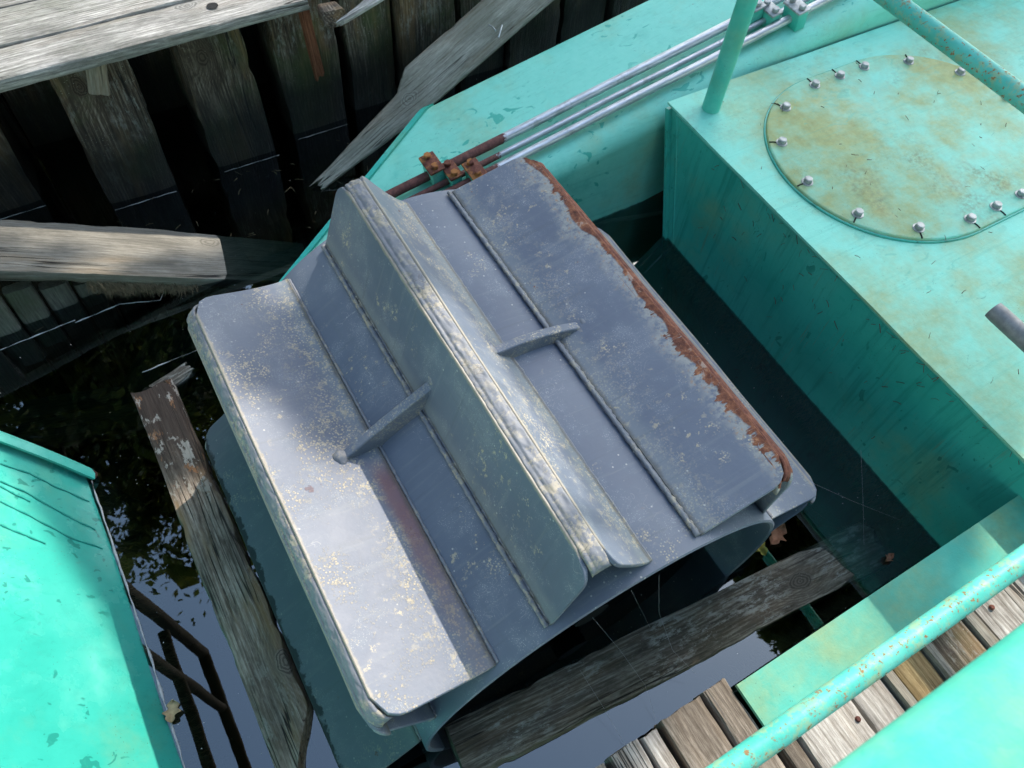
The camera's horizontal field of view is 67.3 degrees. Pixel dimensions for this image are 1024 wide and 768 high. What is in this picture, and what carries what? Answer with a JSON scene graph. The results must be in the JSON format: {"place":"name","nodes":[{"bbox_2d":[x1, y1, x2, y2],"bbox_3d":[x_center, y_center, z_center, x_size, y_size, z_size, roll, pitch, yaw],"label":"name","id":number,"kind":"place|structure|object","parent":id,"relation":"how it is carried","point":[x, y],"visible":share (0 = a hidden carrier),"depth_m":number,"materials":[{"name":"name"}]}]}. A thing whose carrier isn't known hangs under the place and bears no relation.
{"place":"outdoors","nodes":[
{"label":"outdoors","id":0,"kind":"place"},
{"bbox_2d":[0,0,36,8],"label":"walkway board","id":1,"kind":"object","parent":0,"point":[6,3],"visible":0.23,"depth_m":2.41,"materials":[{"name":"grey wood"}]},
{"bbox_2d":[0,93,852,767],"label":"water","id":2,"kind":"structure","parent":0,"point":[598,741],"depth_m":2.92,"materials":[{"name":"water"}]},
{"bbox_2d":[596,763,605,767],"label":"dock board","id":3,"kind":"object","parent":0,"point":[602,765],"visible":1,"depth_m":1.58,"materials":[{"name":"grey wood"}]},
{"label":"water","id":4,"kind":"structure","parent":0,"visible":0},
{"bbox_2d":[0,281,45,367],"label":"pile","id":5,"kind":"object","parent":4,"relation":"in","point":[3,283],"visible":0.05,"depth_m":3.20,"materials":[{"name":"brown wood"}]},
{"bbox_2d":[0,95,74,223],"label":"back board","id":6,"kind":"object","parent":4,"relation":"in","point":[11,121],"visible":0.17,"depth_m":2.95,"materials":[{"name":"brown wood"}]},
{"bbox_2d":[0,351,80,458],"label":"crib board","id":7,"kind":"object","parent":4,"relation":"in","point":[15,386],"visible":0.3,"depth_m":2.62,"materials":[{"name":"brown wood"}]},
{"bbox_2d":[0,295,87,450],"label":"crib board","id":8,"kind":"object","parent":4,"relation":"in","point":[32,364],"visible":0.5,"depth_m":2.57,"materials":[{"name":"grey wood"}]},
{"bbox_2d":[2,281,99,391],"bbox_3d":[-1.568,-0.055,2.737,0.085,0.848,0.043,-24,59,-20],"label":"crib board","id":9,"kind":"object","parent":4,"relation":"in","point":[28,305],"visible":0.62,"depth_m":2.56,"materials":[{"name":"grey wood"}]},
{"bbox_2d":[2,80,121,226],"bbox_3d":[-1.678,-0.844,3.220,0.393,1.654,0.065,-25,62,-18],"label":"back board","id":10,"kind":"object","parent":4,"relation":"in","point":[40,113],"visible":0.16,"depth_m":2.98,"materials":[{"name":"brown wood"}]},
{"bbox_2d":[0,112,125,355],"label":"pile","id":11,"kind":"object","parent":4,"relation":"in","point":[23,188],"visible":0.27,"depth_m":2.75,"materials":[{"name":"brown wood"}]},
{"bbox_2d":[38,280,124,387],"bbox_3d":[-1.496,-0.089,2.789,0.086,0.806,0.043,-24,59,-20],"label":"crib board","id":12,"kind":"object","parent":4,"relation":"in","point":[63,301],"visible":0.64,"depth_m":2.64,"materials":[{"name":"grey wood"}]},
{"bbox_2d":[0,294,191,371],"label":"scum line","id":13,"kind":"object","parent":4,"relation":"on","point":[87,317],"visible":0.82,"depth_m":2.48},
{"bbox_2d":[72,281,139,374],"bbox_3d":[-1.425,-0.123,2.840,0.086,0.764,0.042,-24,59,-20],"label":"crib board","id":14,"kind":"object","parent":4,"relation":"in","point":[117,335],"visible":0.45,"depth_m":2.70,"materials":[{"name":"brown wood"}]},
{"bbox_2d":[113,289,154,346],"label":"crib board","id":15,"kind":"object","parent":4,"relation":"in","point":[139,318],"visible":0.3,"depth_m":2.74,"materials":[{"name":"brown wood"}]},
{"bbox_2d":[49,59,219,323],"bbox_3d":[-1.423,-0.637,3.101,0.256,1.671,0.257,-24,62,-19],"label":"pile","id":16,"kind":"object","parent":4,"relation":"in","point":[116,133],"visible":0.41,"depth_m":2.67,"materials":[{"name":"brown wood"}]},
{"bbox_2d":[83,49,109,95],"bbox_3d":[-1.288,-0.967,2.384,0.062,0.159,0.021,-14,60,-29],"label":"wood shim","id":17,"kind":"object","parent":16,"relation":"attached to","point":[97,81],"visible":0.67,"depth_m":2.40,"materials":[{"name":"grey wood"}]},
{"bbox_2d":[0,0,309,92],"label":"walkway board","id":18,"kind":"object","parent":16,"relation":"on","point":[46,58],"visible":1,"depth_m":2.37,"materials":[{"name":"grey wood"}]},
{"bbox_2d":[298,10,323,81],"bbox_3d":[-0.712,-1.214,2.727,0.040,0.316,0.016,-26,62,-15],"label":"batten","id":19,"kind":"object","parent":18,"relation":"attached to","point":[311,42],"visible":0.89,"depth_m":2.73,"materials":[{"name":"red wood"}]},
{"bbox_2d":[317,1,346,27],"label":"broken board","id":20,"kind":"object","parent":18,"relation":"attached to","point":[331,14],"visible":0.88,"depth_m":2.54,"materials":[{"name":"brown wood"}]},
{"bbox_2d":[336,0,383,26],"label":"broken board","id":21,"kind":"object","parent":20,"relation":"on","point":[363,6],"visible":1,"depth_m":2.55,"materials":[{"name":"grey wood"}]},
{"bbox_2d":[79,313,201,495],"bbox_3d":[-1.292,0.088,2.689,0.224,0.042,0.677,20,76,8],"label":"sunken board","id":22,"kind":"object","parent":4,"relation":"in","point":[168,339],"visible":0.52,"depth_m":2.70,"materials":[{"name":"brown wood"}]},
{"bbox_2d":[0,220,304,288],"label":"sloping plank","id":23,"kind":"object","parent":4,"relation":"in","point":[32,251],"visible":0.91,"depth_m":2.54,"materials":[{"name":"grey wood"}]},
{"bbox_2d":[84,280,227,302],"bbox_3d":[-1.175,-0.308,2.562,0.441,0.222,0.086,-14,60,-13],"label":"algae","id":24,"kind":"object","parent":23,"relation":"hanging from","point":[109,287],"visible":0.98,"depth_m":2.54,"materials":[{"name":"plant"}]},
{"bbox_2d":[0,431,323,767],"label":"pontoon","id":25,"kind":"object","parent":4,"relation":"on","point":[78,685],"visible":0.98,"depth_m":1.94,"materials":[{"name":"paint"}]},
{"bbox_2d":[91,481,184,767],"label":"scum line","id":26,"kind":"object","parent":25,"relation":"attached to","point":[160,690],"visible":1,"depth_m":2.01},
{"bbox_2d":[92,473,233,767],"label":"algae","id":27,"kind":"object","parent":25,"relation":"attached to","point":[162,647],"visible":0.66,"depth_m":2.04,"materials":[{"name":"green plant"}]},
{"bbox_2d":[149,362,193,387],"bbox_3d":[-1.067,-0.010,2.412,0.054,0.041,0.147,39,63,19],"label":"rotten chunk","id":28,"kind":"object","parent":4,"relation":"on","point":[180,375],"visible":0.72,"depth_m":2.41,"materials":[{"name":"grey wood"}]},
{"bbox_2d":[162,699,180,722],"bbox_3d":[-0.839,0.807,1.898,0.042,0.023,0.047,-36,67,-23],"label":"fallen leaf","id":29,"kind":"object","parent":4,"relation":"on","point":[172,710],"visible":1,"depth_m":1.91,"materials":[{"name":"beige plant"}]},
{"bbox_2d":[0,124,346,219],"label":"scum line","id":30,"kind":"object","parent":4,"relation":"on","point":[167,193],"visible":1,"depth_m":2.82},
{"bbox_2d":[127,48,234,236],"bbox_3d":[-1.333,-1.002,3.347,0.392,1.654,0.064,-25,62,-18],"label":"back board","id":31,"kind":"object","parent":4,"relation":"in","point":[169,112],"visible":0.16,"depth_m":3.21,"materials":[{"name":"brown wood"}]},
{"bbox_2d":[35,140,367,331],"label":"pine needles","id":32,"kind":"object","parent":4,"relation":"on","point":[238,194],"visible":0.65,"depth_m":2.86,"materials":[{"name":"brown plant"}]},
{"bbox_2d":[131,379,312,767],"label":"charred plank","id":33,"kind":"object","parent":4,"relation":"on","point":[279,699],"visible":1,"depth_m":2.05,"materials":[{"name":"brown wood"}]},
{"bbox_2d":[167,28,296,242],"bbox_3d":[-1.094,-0.807,3.233,0.244,1.670,0.249,-25,62,-18],"label":"pile","id":34,"kind":"object","parent":4,"relation":"in","point":[216,80],"visible":0.56,"depth_m":2.85,"materials":[{"name":"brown wood"}]},
{"bbox_2d":[240,24,303,229],"bbox_3d":[-0.988,-1.159,3.473,0.393,1.655,0.064,-25,62,-18],"label":"back board","id":35,"kind":"object","parent":4,"relation":"in","point":[255,60],"visible":0.07,"depth_m":3.33,"materials":[{"name":"brown wood"}]},
{"bbox_2d":[254,0,352,246],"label":"pile","id":36,"kind":"object","parent":4,"relation":"in","point":[306,103],"visible":0.6,"depth_m":3.00,"materials":[{"name":"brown wood"}]},
{"bbox_2d":[330,0,400,179],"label":"pile","id":37,"kind":"object","parent":4,"relation":"in","point":[365,50],"visible":0.32,"depth_m":3.03,"materials":[{"name":"brown wood"}]},
{"bbox_2d":[389,0,454,131],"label":"pile","id":38,"kind":"object","parent":4,"relation":"in","point":[418,27],"visible":0.13,"depth_m":2.97,"materials":[{"name":"brown wood"}]},
{"bbox_2d":[0,0,193,48],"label":"walkway board","id":39,"kind":"object","parent":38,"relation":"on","point":[29,21],"visible":0.62,"depth_m":2.39,"materials":[{"name":"grey wood"}]},
{"bbox_2d":[309,0,553,191],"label":"leaning plank","id":40,"kind":"object","parent":4,"relation":"on","point":[463,47],"visible":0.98,"depth_m":2.89,"materials":[{"name":"grey wood"}]},
{"bbox_2d":[454,0,503,94],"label":"pile","id":41,"kind":"object","parent":4,"relation":"in","point":[490,66],"visible":0.06,"depth_m":3.31,"materials":[{"name":"brown wood"}]},
{"bbox_2d":[503,0,559,70],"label":"pile","id":42,"kind":"object","parent":4,"relation":"in","point":[536,35],"visible":0.09,"depth_m":3.29,"materials":[{"name":"brown wood"}]},
{"bbox_2d":[556,0,605,44],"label":"pile","id":43,"kind":"object","parent":4,"relation":"in","point":[577,17],"visible":0.11,"depth_m":3.38,"materials":[{"name":"brown wood"}]},
{"bbox_2d":[603,0,647,21],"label":"pile","id":44,"kind":"object","parent":4,"relation":"in","point":[614,8],"visible":0.02,"depth_m":3.44,"materials":[{"name":"brown wood"}]},
{"bbox_2d":[595,211,662,225],"bbox_3d":[0.441,-0.635,2.953,0.491,0.015,0.019,-11,59,-10],"label":"sunken stick","id":45,"kind":"object","parent":4,"relation":"in","point":[626,218],"visible":0.6,"depth_m":2.95,"materials":[{"name":"brown wood"}]},
{"bbox_2d":[444,521,891,767],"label":"sodden plank","id":46,"kind":"object","parent":4,"relation":"on","point":[500,732],"visible":1,"depth_m":2.04,"materials":[{"name":"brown wood"}]},
{"bbox_2d":[456,522,865,718],"bbox_3d":[0.453,0.658,2.172,1.385,0.089,0.053,-20,62,-16],"label":"algae","id":47,"kind":"object","parent":46,"relation":"on","point":[687,605],"visible":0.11,"depth_m":2.19,"materials":[{"name":"plant"}]},
{"bbox_2d":[756,542,767,555],"bbox_3d":[0.713,0.471,2.230,0.056,0.023,0.050,18,58,7],"label":"fallen leaf","id":48,"kind":"object","parent":4,"relation":"on","point":[762,549],"visible":0.45,"depth_m":2.23,"materials":[{"name":"plant"}]},
{"bbox_2d":[769,523,786,544],"bbox_3d":[0.775,0.440,2.244,0.066,0.032,0.056,-25,63,-18],"label":"fallen leaf","id":49,"kind":"object","parent":4,"relation":"on","point":[777,533],"visible":0.87,"depth_m":2.25,"materials":[{"name":"brown plant"}]},
{"bbox_2d":[698,541,935,693],"bbox_3d":[0.898,0.664,2.225,0.937,0.126,0.100,-25,63,-18],"label":"algae","id":50,"kind":"object","parent":4,"relation":"in","point":[814,622],"visible":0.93,"depth_m":2.19,"materials":[{"name":"green plant"}]},
{"bbox_2d":[661,0,1023,605],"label":"pontoon","id":51,"kind":"object","parent":4,"relation":"on","point":[943,470],"visible":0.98,"depth_m":2.41,"materials":[{"name":"metal"}]},
{"bbox_2d":[279,0,959,281],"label":"support arm","id":52,"kind":"object","parent":51,"relation":"attached to","point":[581,117],"visible":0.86,"depth_m":2.70},
{"bbox_2d":[187,158,816,767],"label":"paddle wheel","id":53,"kind":"object","parent":52,"relation":"attached to","point":[499,432],"visible":0.99,"depth_m":1.67,"materials":[{"name":"grey paint"}]},
{"bbox_2d":[581,616,695,742],"bbox_3d":[0.309,0.647,1.831,0.248,0.440,0.257,-38,68,-24],"label":"spider thread","id":54,"kind":"object","parent":53,"relation":"hanging from","point":[632,667],"visible":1,"depth_m":1.92},
{"bbox_2d":[713,165,1018,462],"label":"chips","id":55,"kind":"object","parent":51,"relation":"attached to","point":[835,323],"visible":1,"depth_m":2.25,"materials":[{"name":"paint"}]},
{"bbox_2d":[723,65,1018,380],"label":"pine needles","id":56,"kind":"object","parent":51,"relation":"on","point":[870,183],"visible":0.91,"depth_m":2.44,"materials":[{"name":"brown plant"}]},
{"bbox_2d":[735,495,1023,726],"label":"edge beam","id":57,"kind":"structure","parent":51,"relation":"attached to","point":[786,680],"depth_m":1.77,"materials":[{"name":"teal metal"}]},
{"bbox_2d":[693,678,785,767],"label":"dock board","id":58,"kind":"object","parent":57,"relation":"attached to","point":[731,716],"visible":0.59,"depth_m":1.65,"materials":[{"name":"brown wood"}]},
{"bbox_2d":[777,740,814,767],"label":"dock board","id":59,"kind":"object","parent":57,"relation":"attached to","point":[792,755],"visible":0.62,"depth_m":1.62,"materials":[{"name":"brown wood"}]},
{"bbox_2d":[796,700,874,767],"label":"dock board","id":60,"kind":"object","parent":57,"relation":"attached to","point":[835,737],"visible":0.59,"depth_m":1.64,"materials":[{"name":"grey wood"}]},
{"bbox_2d":[855,716,860,721],"bbox_3d":[0.745,0.721,1.654,0.013,0.006,0.013,-25,63,-18],"label":"nail head","id":61,"kind":"object","parent":60,"relation":"on","point":[857,718],"visible":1,"depth_m":1.65},
{"bbox_2d":[706,544,1023,767],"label":"dock railing","id":62,"kind":"object","parent":57,"relation":"on","point":[970,715],"visible":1,"depth_m":0.64,"materials":[{"name":"metal"}]},
{"bbox_2d":[604,739,652,767],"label":"dock board","id":63,"kind":"object","parent":62,"relation":"attached to","point":[631,754],"visible":1,"depth_m":1.59,"materials":[{"name":"grey wood"}]},
{"bbox_2d":[638,729,679,767],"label":"dock board","id":64,"kind":"object","parent":62,"relation":"attached to","point":[656,750],"visible":0.81,"depth_m":1.61,"materials":[{"name":"grey wood"}]},
{"bbox_2d":[654,696,732,767],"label":"dock board","id":65,"kind":"object","parent":62,"relation":"attached to","point":[691,734],"visible":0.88,"depth_m":1.63,"materials":[{"name":"brown wood"}]},
{"bbox_2d":[851,679,904,733],"bbox_3d":[1.141,1.231,1.427,0.092,0.094,1.449,-25,63,-18],"label":"dock board","id":66,"kind":"object","parent":57,"relation":"attached to","point":[878,706],"visible":0.3,"depth_m":1.68,"materials":[{"name":"grey wood"}]},
{"bbox_2d":[880,670,917,711],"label":"dock board","id":67,"kind":"object","parent":57,"relation":"attached to","point":[899,691],"visible":0.24,"depth_m":1.70,"materials":[{"name":"grey wood"}]},
{"bbox_2d":[893,650,943,701],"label":"dock board","id":68,"kind":"object","parent":57,"relation":"attached to","point":[918,676],"visible":0.24,"depth_m":1.72,"materials":[{"name":"brown wood"}]},
{"bbox_2d":[920,642,955,681],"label":"dock board","id":69,"kind":"object","parent":57,"relation":"attached to","point":[938,661],"visible":0.13,"depth_m":1.74,"materials":[{"name":"grey wood"}]},
{"bbox_2d":[931,621,986,672],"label":"dock board","id":70,"kind":"object","parent":57,"relation":"attached to","point":[958,646],"visible":0.23,"depth_m":1.76,"materials":[{"name":"brown wood"}]},
{"bbox_2d":[961,612,998,649],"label":"dock board","id":71,"kind":"object","parent":57,"relation":"attached to","point":[980,631],"visible":0.19,"depth_m":1.78,"materials":[{"name":"grey wood"}]},
{"bbox_2d":[973,583,1023,640],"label":"dock board","id":72,"kind":"object","parent":57,"relation":"attached to","point":[1003,618],"visible":0.37,"depth_m":1.81,"materials":[{"name":"grey wood"}]},
{"bbox_2d":[1013,575,1023,595],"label":"dock board","id":73,"kind":"object","parent":57,"relation":"attached to","point":[1018,584],"visible":0.14,"depth_m":1.86,"materials":[{"name":"grey wood"}]},
{"bbox_2d":[985,303,1023,351],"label":"steel pipe","id":74,"kind":"object","parent":51,"relation":"attached to","point":[1005,321],"visible":1,"depth_m":1.90,"materials":[{"name":"metal"}]},
{"bbox_2d":[885,553,893,561],"bbox_3d":[1.099,0.505,2.239,0.028,0.022,0.025,-5,58,-8],"label":"fallen leaf","id":75,"kind":"object","parent":4,"relation":"on","point":[889,556],"visible":1,"depth_m":2.25,"materials":[{"name":"brown plant"}]}
]}

